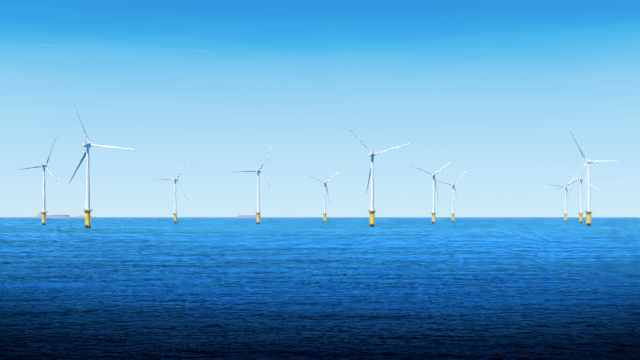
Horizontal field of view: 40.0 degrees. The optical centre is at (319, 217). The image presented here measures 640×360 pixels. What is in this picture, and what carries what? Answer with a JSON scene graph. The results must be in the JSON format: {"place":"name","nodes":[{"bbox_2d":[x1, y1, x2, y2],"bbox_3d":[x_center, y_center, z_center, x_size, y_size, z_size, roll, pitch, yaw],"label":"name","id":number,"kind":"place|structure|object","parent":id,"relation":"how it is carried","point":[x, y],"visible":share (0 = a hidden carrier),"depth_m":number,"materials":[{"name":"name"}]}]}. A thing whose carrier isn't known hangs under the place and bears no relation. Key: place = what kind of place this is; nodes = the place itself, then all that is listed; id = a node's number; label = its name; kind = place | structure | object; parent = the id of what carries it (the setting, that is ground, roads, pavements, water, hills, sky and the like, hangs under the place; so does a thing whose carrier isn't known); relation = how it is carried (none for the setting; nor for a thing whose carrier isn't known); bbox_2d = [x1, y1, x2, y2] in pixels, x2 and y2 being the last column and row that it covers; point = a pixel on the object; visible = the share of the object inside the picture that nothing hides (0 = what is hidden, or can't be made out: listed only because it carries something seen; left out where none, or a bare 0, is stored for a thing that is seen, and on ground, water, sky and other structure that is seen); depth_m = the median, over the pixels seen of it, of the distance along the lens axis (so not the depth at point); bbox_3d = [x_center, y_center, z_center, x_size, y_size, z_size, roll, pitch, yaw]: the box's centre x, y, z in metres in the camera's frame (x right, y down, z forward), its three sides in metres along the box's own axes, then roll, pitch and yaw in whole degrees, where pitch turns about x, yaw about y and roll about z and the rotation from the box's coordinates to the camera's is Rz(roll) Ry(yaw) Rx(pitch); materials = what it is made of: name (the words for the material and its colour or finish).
{"place":"outdoors","nodes":[
{"label":"outdoors","id":0,"kind":"place"},
{"bbox_2d":[0,217,639,359],"bbox_3d":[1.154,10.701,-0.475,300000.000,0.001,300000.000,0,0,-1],"label":"sea","id":1,"kind":"structure","parent":0,"point":[331,288],"depth_m":131.72,"materials":[{"name":"liquid"}]},
{"bbox_2d":[19,136,64,224],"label":"turbine","id":2,"kind":"object","parent":1,"relation":"in","point":[43,212],"visible":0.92,"depth_m":1191.58,"materials":[{"name":"metal"}]},
{"bbox_2d":[37,213,69,217],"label":"tanker ship","id":3,"kind":"object","parent":1,"relation":"on","point":[39,215],"visible":0.83,"depth_m":11928.45,"materials":[{"name":"metal"}]},
{"bbox_2d":[76,215,95,217],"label":"supply ship","id":4,"kind":"object","parent":1,"relation":"on","point":[80,216],"visible":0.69,"depth_m":11463.94,"materials":[{"name":"metal"}]},
{"bbox_2d":[69,102,129,227],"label":"turbine","id":5,"kind":"object","parent":1,"relation":"in","point":[87,210],"visible":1,"depth_m":848.77,"materials":[{"name":"metal"}]},
{"bbox_2d":[162,161,186,222],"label":"turbine","id":6,"kind":"object","parent":1,"relation":"in","point":[175,213],"visible":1,"depth_m":1645.58,"materials":[{"name":"metal"}]},
{"bbox_2d":[237,213,260,217],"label":"ship","id":7,"kind":"object","parent":1,"relation":"on","point":[246,216],"visible":0.83,"depth_m":11964.75,"materials":[{"name":"metal"}]},
{"bbox_2d":[242,156,274,223],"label":"turbine","id":8,"kind":"object","parent":1,"relation":"in","point":[258,206],"visible":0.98,"depth_m":1326.48,"materials":[{"name":"metal"}]},
{"bbox_2d":[306,171,338,221],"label":"turbine","id":9,"kind":"object","parent":1,"relation":"in","point":[324,213],"visible":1,"depth_m":1797.95,"materials":[{"name":"metal"}]},
{"bbox_2d":[349,129,411,226],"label":"turbine","id":10,"kind":"object","parent":1,"relation":"in","point":[371,173],"visible":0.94,"depth_m":980.19,"materials":[{"name":"metal"}]},
{"bbox_2d":[412,158,454,223],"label":"turbine","id":11,"kind":"object","parent":1,"relation":"in","point":[433,213],"visible":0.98,"depth_m":1459.11,"materials":[{"name":"metal"}]},
{"bbox_2d":[436,170,466,221],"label":"turbine","id":12,"kind":"object","parent":1,"relation":"in","point":[452,213],"visible":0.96,"depth_m":1915.21,"materials":[{"name":"metal"}]},
{"bbox_2d":[549,177,574,221],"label":"turbine","id":13,"kind":"object","parent":1,"relation":"in","point":[565,214],"visible":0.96,"depth_m":2060.36,"materials":[{"name":"metal"}]},
{"bbox_2d":[564,157,601,222],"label":"turbine","id":14,"kind":"object","parent":1,"relation":"in","point":[580,212],"visible":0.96,"depth_m":1592.64,"materials":[{"name":"metal"}]},
{"bbox_2d":[570,131,617,225],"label":"turbine","id":15,"kind":"object","parent":1,"relation":"in","point":[588,218],"visible":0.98,"depth_m":1102.21,"materials":[{"name":"metal"}]},
{"bbox_2d":[0,0,639,216],"label":"sky","id":16,"kind":"structure","parent":0,"point":[498,88],"materials":[{"name":"blue"}]}
]}

